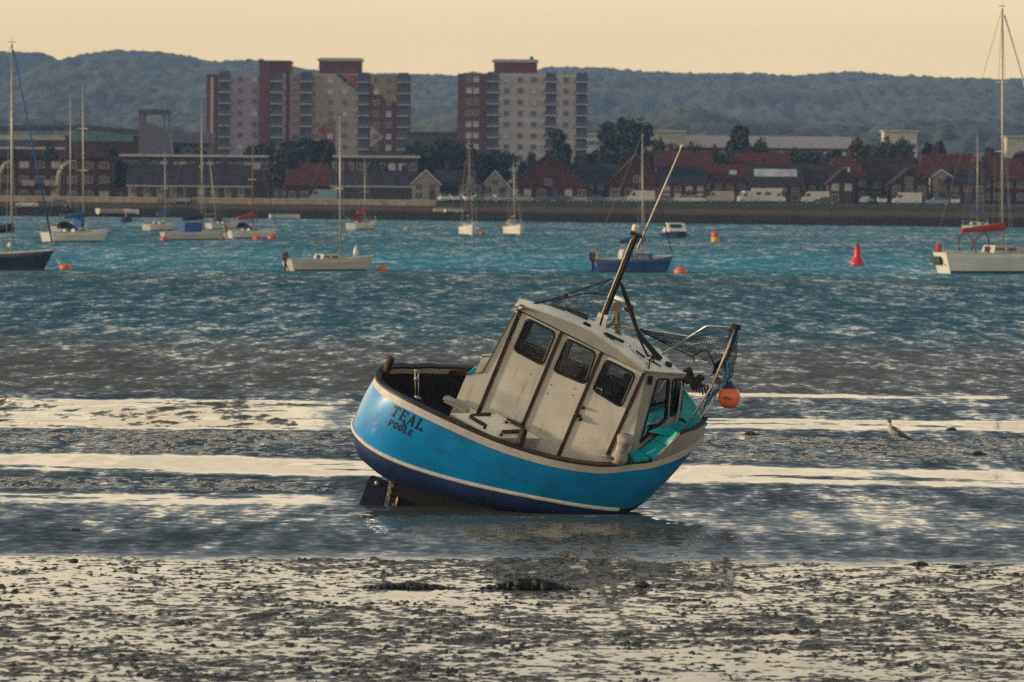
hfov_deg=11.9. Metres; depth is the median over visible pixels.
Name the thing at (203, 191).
window
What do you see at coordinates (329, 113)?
window
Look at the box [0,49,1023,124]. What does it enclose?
hills
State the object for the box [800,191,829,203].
parked van
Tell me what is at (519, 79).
window
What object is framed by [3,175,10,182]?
window
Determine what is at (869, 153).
broadleaf tree
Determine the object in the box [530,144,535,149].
window
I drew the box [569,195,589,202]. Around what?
parked car
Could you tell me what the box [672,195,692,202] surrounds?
parked car
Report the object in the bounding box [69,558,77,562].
weed clump
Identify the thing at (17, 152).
broadleaf tree
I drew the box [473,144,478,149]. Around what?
window
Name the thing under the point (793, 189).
window
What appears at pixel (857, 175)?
brick house
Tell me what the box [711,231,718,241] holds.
racing mark
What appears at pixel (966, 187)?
window
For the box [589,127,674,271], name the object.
sailing boat
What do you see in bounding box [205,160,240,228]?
sailing yacht
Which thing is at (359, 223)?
sailing yacht
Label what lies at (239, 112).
window
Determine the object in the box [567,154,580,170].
broadleaf tree
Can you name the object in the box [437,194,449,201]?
parked car
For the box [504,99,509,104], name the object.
window
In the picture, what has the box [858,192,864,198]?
window
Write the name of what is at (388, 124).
window
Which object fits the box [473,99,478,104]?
window
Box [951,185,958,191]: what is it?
window
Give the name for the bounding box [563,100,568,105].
window
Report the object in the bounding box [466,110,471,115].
window
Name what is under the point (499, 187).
window
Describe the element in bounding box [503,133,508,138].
window
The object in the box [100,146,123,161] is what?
broadleaf tree
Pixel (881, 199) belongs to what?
parked car
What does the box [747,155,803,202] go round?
brick house
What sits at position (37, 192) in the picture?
window
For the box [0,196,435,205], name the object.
sea wall
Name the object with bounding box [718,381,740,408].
mooring buoy
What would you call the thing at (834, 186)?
window
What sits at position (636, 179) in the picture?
window
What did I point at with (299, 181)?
brick house
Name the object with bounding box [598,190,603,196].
door
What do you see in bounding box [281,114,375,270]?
sailing yacht
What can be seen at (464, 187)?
window
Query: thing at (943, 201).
parked car
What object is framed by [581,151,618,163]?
broadleaf tree
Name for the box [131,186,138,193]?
window
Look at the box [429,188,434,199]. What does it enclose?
door
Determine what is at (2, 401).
gull
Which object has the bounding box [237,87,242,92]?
window
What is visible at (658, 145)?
broadleaf tree
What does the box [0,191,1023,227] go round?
shore land
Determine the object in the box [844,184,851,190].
window
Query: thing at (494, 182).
window
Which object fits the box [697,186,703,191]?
window
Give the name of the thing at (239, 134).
window
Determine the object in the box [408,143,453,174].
broadleaf tree
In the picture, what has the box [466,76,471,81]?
window
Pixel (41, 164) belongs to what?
window
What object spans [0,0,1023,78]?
sky
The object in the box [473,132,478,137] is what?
window
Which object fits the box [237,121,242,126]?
window
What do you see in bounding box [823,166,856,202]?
brick house
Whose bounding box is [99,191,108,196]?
window
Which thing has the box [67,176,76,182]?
window
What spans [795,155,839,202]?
brick house
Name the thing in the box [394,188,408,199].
garage door
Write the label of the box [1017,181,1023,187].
window
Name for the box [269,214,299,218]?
dinghy
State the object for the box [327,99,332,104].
window
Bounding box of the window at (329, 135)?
[327,133,332,138]
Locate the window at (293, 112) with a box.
[291,110,296,115]
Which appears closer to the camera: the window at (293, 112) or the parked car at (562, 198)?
the parked car at (562, 198)
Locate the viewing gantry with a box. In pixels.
[138,109,173,154]
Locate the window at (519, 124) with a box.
[517,122,522,127]
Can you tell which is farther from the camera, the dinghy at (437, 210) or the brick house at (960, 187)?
the brick house at (960, 187)
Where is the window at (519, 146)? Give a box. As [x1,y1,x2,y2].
[517,144,522,149]
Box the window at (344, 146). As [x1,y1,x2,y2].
[342,144,347,149]
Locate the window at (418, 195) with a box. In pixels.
[415,191,422,198]
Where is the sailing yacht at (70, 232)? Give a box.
[40,82,107,241]
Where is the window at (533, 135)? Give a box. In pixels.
[530,133,535,138]
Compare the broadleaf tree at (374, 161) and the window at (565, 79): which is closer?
the broadleaf tree at (374, 161)
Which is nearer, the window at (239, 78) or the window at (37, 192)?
the window at (37, 192)
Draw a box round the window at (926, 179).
[923,176,928,183]
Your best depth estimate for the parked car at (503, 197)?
803.44 m
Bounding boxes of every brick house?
[284,160,335,198]
[303,154,330,168]
[434,161,475,193]
[455,167,484,195]
[509,152,590,200]
[571,154,619,196]
[605,153,660,201]
[653,142,713,173]
[658,158,707,201]
[698,155,747,201]
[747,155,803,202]
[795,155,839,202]
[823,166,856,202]
[829,147,869,202]
[860,149,923,202]
[883,166,929,203]
[917,145,979,199]
[945,161,987,203]
[978,149,1023,203]
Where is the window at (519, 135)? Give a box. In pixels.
[517,133,522,138]
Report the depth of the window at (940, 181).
831.60 m
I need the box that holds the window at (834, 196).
[831,194,838,200]
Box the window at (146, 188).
[144,186,150,193]
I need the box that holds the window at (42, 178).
[35,176,44,182]
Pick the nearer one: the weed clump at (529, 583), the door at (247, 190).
the weed clump at (529, 583)
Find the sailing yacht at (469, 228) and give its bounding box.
[458,137,478,234]
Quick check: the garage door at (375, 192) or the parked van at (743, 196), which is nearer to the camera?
the parked van at (743, 196)
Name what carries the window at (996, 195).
in the brick house at (1014, 169)
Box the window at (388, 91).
[386,89,391,94]
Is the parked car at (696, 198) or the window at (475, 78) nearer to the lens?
the parked car at (696, 198)
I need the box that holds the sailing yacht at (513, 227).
[503,164,524,234]
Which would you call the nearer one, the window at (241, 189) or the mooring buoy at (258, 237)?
the mooring buoy at (258, 237)
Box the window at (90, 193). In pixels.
[84,191,92,196]
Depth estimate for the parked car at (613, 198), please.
803.41 m
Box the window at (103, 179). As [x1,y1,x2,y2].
[99,176,108,183]
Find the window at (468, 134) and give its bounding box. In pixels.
[466,132,471,137]
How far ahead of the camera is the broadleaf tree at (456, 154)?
870.29 m
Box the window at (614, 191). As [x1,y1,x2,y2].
[611,188,619,195]
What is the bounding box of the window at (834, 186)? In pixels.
[831,183,838,190]
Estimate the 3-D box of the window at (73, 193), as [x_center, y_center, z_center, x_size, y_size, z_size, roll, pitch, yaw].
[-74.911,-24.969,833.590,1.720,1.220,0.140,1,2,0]
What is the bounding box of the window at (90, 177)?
[84,176,92,182]
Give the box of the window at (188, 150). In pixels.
[184,148,190,153]
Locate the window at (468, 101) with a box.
[466,99,471,104]
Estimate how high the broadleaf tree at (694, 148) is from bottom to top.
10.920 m
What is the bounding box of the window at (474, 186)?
[473,185,480,191]
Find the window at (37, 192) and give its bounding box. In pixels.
[35,190,44,195]
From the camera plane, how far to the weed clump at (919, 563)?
77.53 m
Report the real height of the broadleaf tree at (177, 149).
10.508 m
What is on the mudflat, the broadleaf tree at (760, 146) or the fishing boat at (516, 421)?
the fishing boat at (516, 421)
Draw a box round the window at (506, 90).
[504,88,509,93]
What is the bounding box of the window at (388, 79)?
[386,77,391,82]
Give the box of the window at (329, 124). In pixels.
[327,122,332,127]
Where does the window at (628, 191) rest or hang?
in the brick house at (632, 180)
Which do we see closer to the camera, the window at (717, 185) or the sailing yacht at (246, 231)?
the sailing yacht at (246, 231)
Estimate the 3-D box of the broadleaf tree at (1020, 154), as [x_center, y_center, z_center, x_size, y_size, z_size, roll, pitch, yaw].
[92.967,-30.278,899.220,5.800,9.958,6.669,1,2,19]
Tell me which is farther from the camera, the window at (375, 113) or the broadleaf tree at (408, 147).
the window at (375, 113)
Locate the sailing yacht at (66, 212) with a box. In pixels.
[49,90,87,230]
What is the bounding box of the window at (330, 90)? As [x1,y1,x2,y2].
[328,88,333,93]
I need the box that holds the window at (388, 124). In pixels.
[386,122,391,127]
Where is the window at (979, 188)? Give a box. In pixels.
[976,185,982,191]
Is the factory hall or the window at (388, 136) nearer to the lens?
the window at (388, 136)
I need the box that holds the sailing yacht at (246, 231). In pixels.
[223,126,277,237]
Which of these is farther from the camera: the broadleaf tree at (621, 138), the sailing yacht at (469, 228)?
the broadleaf tree at (621, 138)
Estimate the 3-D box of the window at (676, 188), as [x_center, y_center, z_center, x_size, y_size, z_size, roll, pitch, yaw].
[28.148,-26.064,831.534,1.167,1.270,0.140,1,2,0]
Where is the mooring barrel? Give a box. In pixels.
[120,217,131,221]
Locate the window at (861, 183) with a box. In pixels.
[858,180,864,186]
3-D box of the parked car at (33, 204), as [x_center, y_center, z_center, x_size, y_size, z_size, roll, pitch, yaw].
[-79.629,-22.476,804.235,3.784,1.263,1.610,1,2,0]
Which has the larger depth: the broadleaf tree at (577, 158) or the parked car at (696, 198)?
the broadleaf tree at (577, 158)
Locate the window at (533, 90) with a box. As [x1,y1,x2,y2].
[531,88,536,93]
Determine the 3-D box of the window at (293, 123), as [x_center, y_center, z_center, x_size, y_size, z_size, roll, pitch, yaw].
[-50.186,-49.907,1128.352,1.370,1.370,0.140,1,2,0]
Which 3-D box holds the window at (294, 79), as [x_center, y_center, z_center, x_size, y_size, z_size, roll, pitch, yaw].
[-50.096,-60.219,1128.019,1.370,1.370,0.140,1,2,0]
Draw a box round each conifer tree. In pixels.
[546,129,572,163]
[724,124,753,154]
[921,142,932,153]
[935,140,946,153]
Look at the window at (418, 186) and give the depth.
821.51 m
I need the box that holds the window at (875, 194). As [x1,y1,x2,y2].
[873,192,880,199]
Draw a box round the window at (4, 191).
[3,190,10,195]
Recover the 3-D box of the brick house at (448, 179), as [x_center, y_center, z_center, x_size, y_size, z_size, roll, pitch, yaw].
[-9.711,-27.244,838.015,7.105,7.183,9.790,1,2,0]
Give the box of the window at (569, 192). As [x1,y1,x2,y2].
[564,189,572,196]
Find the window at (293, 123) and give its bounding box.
[291,121,296,126]
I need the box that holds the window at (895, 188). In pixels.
[892,185,899,192]
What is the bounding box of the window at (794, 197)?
[791,194,798,200]
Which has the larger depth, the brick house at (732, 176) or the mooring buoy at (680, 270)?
the brick house at (732, 176)
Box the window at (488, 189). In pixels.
[484,186,491,193]
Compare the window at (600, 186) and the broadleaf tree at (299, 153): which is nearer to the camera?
the window at (600, 186)
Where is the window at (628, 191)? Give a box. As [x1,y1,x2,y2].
[625,188,633,195]
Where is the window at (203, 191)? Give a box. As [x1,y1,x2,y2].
[198,187,204,193]
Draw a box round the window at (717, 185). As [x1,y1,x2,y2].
[715,183,721,188]
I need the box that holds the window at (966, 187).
[964,185,970,191]
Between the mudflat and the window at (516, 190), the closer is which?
the mudflat
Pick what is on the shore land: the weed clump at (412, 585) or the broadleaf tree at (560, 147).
the broadleaf tree at (560, 147)
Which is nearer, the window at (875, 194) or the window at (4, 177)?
the window at (4, 177)
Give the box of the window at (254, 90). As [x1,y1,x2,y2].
[252,88,257,93]
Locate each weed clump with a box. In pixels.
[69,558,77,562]
[355,581,462,589]
[480,576,579,590]
[636,581,650,586]
[742,431,761,434]
[908,561,928,565]
[949,565,965,567]
[971,451,987,454]
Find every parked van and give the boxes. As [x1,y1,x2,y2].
[309,189,337,198]
[626,190,654,202]
[706,191,733,202]
[735,191,761,202]
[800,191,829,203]
[892,192,921,204]
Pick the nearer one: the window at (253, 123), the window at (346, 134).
the window at (346, 134)
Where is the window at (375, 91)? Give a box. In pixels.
[373,89,378,94]
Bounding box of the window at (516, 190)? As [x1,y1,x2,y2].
[510,189,517,195]
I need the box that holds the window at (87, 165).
[84,162,92,168]
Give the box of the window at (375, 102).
[373,100,378,105]
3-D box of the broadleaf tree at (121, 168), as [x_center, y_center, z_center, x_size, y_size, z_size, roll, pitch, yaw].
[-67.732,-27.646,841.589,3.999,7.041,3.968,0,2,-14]
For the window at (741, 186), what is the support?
in the brick house at (732, 176)
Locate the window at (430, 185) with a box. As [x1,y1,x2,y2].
[428,183,436,190]
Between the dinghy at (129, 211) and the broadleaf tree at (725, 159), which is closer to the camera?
the dinghy at (129, 211)
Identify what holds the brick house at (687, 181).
on the shore land
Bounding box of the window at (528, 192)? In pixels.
[524,189,531,195]
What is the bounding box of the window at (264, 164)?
[262,162,268,169]
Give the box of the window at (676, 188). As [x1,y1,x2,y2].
[674,185,680,190]
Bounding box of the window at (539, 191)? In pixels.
[537,189,544,195]
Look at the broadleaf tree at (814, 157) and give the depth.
887.43 m
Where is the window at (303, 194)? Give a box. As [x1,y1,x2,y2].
[300,191,306,198]
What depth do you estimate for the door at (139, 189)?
827.55 m
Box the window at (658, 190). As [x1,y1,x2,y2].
[654,189,660,195]
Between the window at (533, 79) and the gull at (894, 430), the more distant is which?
the window at (533, 79)
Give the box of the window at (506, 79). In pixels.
[504,77,509,82]
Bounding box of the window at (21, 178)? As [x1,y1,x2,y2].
[19,176,28,182]
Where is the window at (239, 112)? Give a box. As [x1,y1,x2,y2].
[237,110,242,115]
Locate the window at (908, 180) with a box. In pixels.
[905,177,912,183]
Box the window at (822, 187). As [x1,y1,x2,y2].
[820,185,825,190]
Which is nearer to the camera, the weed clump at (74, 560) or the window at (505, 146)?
the weed clump at (74, 560)
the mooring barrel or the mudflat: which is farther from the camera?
the mooring barrel
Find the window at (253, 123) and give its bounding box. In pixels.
[251,121,256,126]
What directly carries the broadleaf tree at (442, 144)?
on the shore land
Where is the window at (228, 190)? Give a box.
[225,187,231,194]
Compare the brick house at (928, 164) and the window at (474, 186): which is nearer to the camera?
the window at (474, 186)
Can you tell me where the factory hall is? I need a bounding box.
[685,135,851,162]
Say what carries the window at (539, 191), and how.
in the brick house at (549, 174)
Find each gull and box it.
[0,395,7,405]
[885,419,911,439]
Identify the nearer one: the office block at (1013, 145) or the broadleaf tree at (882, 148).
the broadleaf tree at (882, 148)
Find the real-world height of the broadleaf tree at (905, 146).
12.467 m
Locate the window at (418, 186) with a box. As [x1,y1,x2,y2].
[415,183,422,189]
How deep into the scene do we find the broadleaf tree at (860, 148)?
898.23 m
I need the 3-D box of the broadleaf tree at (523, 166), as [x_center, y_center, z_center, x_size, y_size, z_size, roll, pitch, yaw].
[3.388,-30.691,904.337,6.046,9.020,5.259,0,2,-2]
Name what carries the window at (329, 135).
in the tower block at (278, 102)
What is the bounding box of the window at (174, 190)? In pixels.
[171,187,176,193]
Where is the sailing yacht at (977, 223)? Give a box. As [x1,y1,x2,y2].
[962,132,988,227]
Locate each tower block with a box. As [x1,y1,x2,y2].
[206,58,410,190]
[457,56,587,183]
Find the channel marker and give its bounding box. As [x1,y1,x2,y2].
[850,243,865,265]
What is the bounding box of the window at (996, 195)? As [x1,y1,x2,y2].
[994,193,1000,199]
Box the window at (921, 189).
[918,186,925,192]
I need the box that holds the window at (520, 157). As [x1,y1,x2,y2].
[517,155,522,160]
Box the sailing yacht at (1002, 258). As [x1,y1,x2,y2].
[931,1,1023,273]
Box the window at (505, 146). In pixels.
[503,144,508,149]
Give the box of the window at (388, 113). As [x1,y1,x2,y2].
[386,111,391,116]
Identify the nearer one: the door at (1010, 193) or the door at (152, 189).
the door at (152, 189)
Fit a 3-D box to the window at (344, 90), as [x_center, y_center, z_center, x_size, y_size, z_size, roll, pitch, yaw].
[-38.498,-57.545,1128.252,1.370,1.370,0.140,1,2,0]
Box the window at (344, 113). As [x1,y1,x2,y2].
[342,111,347,116]
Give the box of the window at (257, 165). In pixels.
[253,162,260,169]
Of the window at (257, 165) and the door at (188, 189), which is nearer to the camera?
the door at (188, 189)
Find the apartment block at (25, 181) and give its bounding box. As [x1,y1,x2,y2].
[0,156,119,196]
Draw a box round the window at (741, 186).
[738,183,744,189]
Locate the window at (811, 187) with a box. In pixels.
[809,185,815,190]
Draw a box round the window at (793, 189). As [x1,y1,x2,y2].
[791,187,798,191]
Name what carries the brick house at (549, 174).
on the shore land
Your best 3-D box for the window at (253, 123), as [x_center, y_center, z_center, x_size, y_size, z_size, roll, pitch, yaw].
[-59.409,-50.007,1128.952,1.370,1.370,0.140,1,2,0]
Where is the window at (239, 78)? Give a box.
[237,76,242,81]
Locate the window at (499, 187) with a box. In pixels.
[498,186,506,193]
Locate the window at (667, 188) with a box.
[663,185,669,190]
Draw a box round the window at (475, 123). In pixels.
[473,121,478,126]
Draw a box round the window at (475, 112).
[473,110,478,115]
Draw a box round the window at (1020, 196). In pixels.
[1017,193,1023,200]
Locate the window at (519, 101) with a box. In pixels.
[517,99,522,104]
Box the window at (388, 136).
[386,133,391,138]
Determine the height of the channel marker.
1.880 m
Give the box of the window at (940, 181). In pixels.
[937,178,946,184]
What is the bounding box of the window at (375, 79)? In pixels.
[373,77,378,82]
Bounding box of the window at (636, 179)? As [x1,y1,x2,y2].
[633,175,640,182]
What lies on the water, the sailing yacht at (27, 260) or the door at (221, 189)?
the sailing yacht at (27, 260)
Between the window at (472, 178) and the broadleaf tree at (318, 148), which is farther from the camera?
the broadleaf tree at (318, 148)
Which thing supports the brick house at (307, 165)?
on the shore land
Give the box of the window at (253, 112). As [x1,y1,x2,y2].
[251,110,256,115]
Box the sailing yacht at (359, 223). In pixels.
[345,160,375,229]
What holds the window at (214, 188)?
in the rendered house at (142, 180)
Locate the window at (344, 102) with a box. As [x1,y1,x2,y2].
[342,99,347,104]
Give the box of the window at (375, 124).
[373,122,378,127]
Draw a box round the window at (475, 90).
[473,88,478,93]
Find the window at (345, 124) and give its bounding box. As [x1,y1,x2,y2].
[342,122,347,127]
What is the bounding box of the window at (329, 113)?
[327,111,332,116]
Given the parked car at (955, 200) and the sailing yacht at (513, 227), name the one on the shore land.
the parked car at (955, 200)
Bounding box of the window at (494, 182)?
[491,179,498,185]
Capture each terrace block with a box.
[119,154,272,196]
[332,155,420,171]
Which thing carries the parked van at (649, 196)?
on the shore land
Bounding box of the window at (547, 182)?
[544,179,551,185]
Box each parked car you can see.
[16,200,38,207]
[47,199,69,206]
[156,196,178,203]
[168,196,190,202]
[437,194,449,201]
[447,194,459,201]
[456,194,472,201]
[471,194,488,201]
[481,194,500,201]
[490,194,510,201]
[511,195,533,201]
[534,195,554,201]
[552,195,571,201]
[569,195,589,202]
[587,195,606,202]
[605,195,626,202]
[654,195,673,202]
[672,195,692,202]
[686,195,705,202]
[813,197,836,204]
[859,196,873,203]
[876,197,886,203]
[926,198,949,204]
[941,197,953,204]
[949,197,959,204]
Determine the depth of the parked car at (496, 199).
803.43 m
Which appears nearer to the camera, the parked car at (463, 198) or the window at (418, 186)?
the parked car at (463, 198)
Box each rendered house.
[126,155,254,197]
[329,163,419,199]
[410,169,441,199]
[483,170,511,200]
[734,144,790,190]
[927,169,952,203]
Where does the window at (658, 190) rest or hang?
in the brick house at (632, 180)
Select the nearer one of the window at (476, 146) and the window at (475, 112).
the window at (475, 112)
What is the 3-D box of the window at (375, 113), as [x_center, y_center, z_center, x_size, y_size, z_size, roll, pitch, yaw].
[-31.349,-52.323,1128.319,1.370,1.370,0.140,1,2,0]
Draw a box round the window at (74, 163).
[67,161,76,168]
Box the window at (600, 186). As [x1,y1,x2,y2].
[597,184,603,189]
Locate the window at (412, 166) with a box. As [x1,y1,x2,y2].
[409,163,416,170]
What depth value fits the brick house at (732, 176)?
836.28 m
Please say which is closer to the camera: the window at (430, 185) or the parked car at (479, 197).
the parked car at (479, 197)
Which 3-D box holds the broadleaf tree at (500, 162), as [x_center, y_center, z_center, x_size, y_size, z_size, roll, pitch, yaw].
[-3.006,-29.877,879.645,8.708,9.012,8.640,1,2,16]
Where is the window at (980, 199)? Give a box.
[976,195,982,201]
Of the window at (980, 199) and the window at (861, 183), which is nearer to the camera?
the window at (980, 199)
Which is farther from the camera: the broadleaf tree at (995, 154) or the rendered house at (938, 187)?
the broadleaf tree at (995, 154)
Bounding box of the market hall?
[0,125,138,191]
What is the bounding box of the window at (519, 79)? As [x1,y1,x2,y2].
[517,77,522,82]
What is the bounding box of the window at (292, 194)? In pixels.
[289,191,295,198]
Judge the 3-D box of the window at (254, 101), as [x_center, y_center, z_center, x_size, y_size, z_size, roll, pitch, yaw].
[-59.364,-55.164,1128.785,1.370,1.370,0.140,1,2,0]
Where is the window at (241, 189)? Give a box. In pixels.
[239,187,246,194]
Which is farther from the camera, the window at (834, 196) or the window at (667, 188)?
the window at (667, 188)
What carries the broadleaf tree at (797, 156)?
on the shore land
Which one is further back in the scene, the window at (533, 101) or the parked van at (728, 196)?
the window at (533, 101)
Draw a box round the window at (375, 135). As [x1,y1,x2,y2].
[373,133,378,138]
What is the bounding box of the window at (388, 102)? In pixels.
[386,100,391,105]
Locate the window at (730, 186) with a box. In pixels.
[726,183,733,189]
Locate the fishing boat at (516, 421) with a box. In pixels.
[351,144,741,513]
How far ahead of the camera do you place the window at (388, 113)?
1128.36 m
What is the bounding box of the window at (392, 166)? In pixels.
[388,163,395,170]
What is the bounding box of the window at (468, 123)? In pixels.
[466,121,471,126]
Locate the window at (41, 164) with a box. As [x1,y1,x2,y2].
[35,161,44,167]
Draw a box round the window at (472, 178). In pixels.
[466,177,473,183]
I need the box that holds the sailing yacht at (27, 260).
[0,44,55,269]
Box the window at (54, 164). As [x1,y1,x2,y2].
[51,161,60,167]
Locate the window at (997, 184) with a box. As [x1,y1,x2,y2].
[994,181,1000,187]
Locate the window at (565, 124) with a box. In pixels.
[563,122,568,127]
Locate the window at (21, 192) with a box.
[19,190,28,195]
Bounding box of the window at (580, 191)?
[578,189,585,195]
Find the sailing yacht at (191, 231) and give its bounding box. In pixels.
[160,99,225,239]
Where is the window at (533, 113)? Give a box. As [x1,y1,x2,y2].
[531,110,536,115]
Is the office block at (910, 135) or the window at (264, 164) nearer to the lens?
the window at (264, 164)
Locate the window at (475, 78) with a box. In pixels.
[473,76,478,81]
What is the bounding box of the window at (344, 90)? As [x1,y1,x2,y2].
[342,88,347,93]
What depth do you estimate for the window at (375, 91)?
1128.09 m
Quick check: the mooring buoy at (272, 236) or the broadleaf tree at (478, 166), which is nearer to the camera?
the mooring buoy at (272, 236)
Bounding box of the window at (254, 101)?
[252,99,257,104]
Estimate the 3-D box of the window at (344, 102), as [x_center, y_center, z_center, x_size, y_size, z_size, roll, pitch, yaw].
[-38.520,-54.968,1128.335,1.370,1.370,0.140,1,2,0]
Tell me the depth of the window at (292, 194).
829.57 m
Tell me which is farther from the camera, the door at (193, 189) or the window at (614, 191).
the window at (614, 191)
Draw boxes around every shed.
[171,132,214,154]
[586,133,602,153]
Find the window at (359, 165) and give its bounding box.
[357,163,363,169]
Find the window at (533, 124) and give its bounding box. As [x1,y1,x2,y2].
[531,122,536,127]
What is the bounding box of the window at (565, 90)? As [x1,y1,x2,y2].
[563,88,568,93]
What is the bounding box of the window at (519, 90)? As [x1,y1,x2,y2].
[517,88,522,93]
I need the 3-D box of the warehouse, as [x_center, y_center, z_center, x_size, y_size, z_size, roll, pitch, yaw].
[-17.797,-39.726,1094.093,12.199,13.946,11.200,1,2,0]
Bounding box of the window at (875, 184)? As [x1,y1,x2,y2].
[873,182,880,187]
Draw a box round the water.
[0,216,1023,681]
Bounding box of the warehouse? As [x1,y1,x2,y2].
[405,132,459,144]
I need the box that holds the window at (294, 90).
[291,88,296,93]
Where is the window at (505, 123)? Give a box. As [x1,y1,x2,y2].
[503,121,508,126]
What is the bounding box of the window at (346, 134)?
[342,133,347,138]
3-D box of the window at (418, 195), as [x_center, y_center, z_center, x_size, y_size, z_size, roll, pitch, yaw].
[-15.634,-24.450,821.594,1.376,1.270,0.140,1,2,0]
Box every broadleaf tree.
[0,147,24,155]
[35,144,60,155]
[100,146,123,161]
[115,161,128,196]
[174,143,186,154]
[193,148,207,154]
[243,143,265,154]
[249,141,276,154]
[267,148,298,197]
[279,146,312,167]
[280,135,335,168]
[367,157,388,171]
[402,140,427,155]
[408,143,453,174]
[420,135,477,168]
[441,140,470,169]
[464,154,488,182]
[475,150,517,183]
[514,151,536,178]
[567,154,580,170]
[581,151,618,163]
[597,116,654,167]
[641,137,667,170]
[673,145,685,150]
[683,141,710,150]
[710,144,721,163]
[716,153,734,163]
[753,137,769,151]
[784,146,809,163]
[804,150,820,163]
[815,148,842,163]
[847,137,870,159]
[855,147,880,165]
[870,135,895,157]
[886,135,914,158]
[976,146,1004,165]
[1012,149,1023,165]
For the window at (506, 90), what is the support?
in the tower block at (520, 108)
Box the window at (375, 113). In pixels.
[373,111,378,116]
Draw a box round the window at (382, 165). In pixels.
[379,163,384,169]
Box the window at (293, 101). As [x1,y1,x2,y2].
[291,99,296,104]
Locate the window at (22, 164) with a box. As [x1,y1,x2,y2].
[19,161,28,167]
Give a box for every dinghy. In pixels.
[95,208,121,214]
[121,209,138,213]
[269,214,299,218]
[433,208,456,212]
[444,209,462,211]
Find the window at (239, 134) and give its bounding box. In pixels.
[237,132,242,137]
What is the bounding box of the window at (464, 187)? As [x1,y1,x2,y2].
[459,185,467,191]
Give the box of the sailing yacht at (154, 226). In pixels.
[142,152,173,229]
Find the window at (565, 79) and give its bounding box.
[563,77,568,82]
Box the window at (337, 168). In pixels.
[336,163,343,169]
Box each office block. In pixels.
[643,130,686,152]
[880,130,918,157]
[1004,136,1023,160]
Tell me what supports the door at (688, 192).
in the brick house at (687, 181)
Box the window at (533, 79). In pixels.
[531,77,536,82]
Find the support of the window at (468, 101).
in the tower block at (520, 108)
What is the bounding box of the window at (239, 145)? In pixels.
[237,143,242,148]
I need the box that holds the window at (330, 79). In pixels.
[328,77,333,82]
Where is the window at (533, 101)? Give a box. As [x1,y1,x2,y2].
[531,99,536,104]
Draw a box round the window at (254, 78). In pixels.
[252,76,257,81]
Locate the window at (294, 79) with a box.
[292,77,297,82]
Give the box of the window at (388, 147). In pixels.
[386,145,391,150]
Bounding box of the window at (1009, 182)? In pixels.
[1006,181,1012,187]
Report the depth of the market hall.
984.03 m
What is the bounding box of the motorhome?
[751,188,785,203]
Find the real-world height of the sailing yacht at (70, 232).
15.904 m
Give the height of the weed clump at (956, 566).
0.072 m
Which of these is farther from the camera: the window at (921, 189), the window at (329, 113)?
the window at (329, 113)
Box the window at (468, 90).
[466,87,471,92]
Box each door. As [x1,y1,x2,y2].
[137,187,142,196]
[150,187,155,196]
[164,187,169,195]
[177,187,182,195]
[186,187,190,197]
[191,187,196,197]
[204,187,209,197]
[218,187,223,197]
[232,187,237,197]
[245,188,250,197]
[337,188,350,198]
[351,188,363,198]
[366,188,379,198]
[380,188,393,199]
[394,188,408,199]
[409,188,411,199]
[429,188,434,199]
[452,188,456,193]
[474,188,479,194]
[499,188,504,200]
[552,189,557,196]
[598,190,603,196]
[686,190,691,201]
[845,191,850,202]
[939,192,944,197]
[964,192,969,203]
[1006,192,1011,203]
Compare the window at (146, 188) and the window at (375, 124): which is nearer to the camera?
the window at (146, 188)
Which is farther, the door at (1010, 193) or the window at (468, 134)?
the window at (468, 134)
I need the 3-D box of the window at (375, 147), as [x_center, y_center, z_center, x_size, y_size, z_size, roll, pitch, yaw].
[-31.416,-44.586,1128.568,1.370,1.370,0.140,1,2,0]
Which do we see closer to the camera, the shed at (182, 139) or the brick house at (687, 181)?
the brick house at (687, 181)
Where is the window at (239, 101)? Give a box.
[237,99,242,104]
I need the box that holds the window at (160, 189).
[158,187,163,193]
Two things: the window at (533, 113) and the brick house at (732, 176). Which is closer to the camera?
the brick house at (732, 176)
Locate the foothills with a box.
[0,105,1023,161]
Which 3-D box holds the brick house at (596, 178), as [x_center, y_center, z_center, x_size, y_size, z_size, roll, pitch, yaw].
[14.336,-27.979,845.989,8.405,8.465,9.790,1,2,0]
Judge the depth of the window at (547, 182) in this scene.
835.46 m
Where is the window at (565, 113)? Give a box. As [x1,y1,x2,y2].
[563,111,568,116]
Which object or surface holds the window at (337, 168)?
in the terrace block at (393, 163)
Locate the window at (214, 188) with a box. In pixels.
[212,187,217,194]
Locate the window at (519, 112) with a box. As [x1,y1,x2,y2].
[517,110,522,115]
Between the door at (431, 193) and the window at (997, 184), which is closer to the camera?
the door at (431, 193)
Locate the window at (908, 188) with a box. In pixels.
[905,185,912,192]
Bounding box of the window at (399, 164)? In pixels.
[398,163,405,170]
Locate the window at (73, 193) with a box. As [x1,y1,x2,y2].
[67,191,76,195]
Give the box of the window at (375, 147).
[373,145,378,150]
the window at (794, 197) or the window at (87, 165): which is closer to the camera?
the window at (794, 197)
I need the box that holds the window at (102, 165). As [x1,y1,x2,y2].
[99,162,108,168]
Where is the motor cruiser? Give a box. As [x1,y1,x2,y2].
[661,223,686,237]
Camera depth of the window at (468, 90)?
1128.09 m
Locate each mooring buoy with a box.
[57,259,71,269]
[160,235,169,240]
[253,234,261,239]
[268,233,277,238]
[376,263,387,270]
[674,265,687,273]
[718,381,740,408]
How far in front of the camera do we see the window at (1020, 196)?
841.61 m
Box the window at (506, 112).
[503,110,508,115]
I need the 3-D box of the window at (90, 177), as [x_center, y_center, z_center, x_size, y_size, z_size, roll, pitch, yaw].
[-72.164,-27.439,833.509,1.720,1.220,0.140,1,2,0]
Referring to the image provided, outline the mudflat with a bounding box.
[0,393,1023,681]
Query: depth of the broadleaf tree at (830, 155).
883.83 m

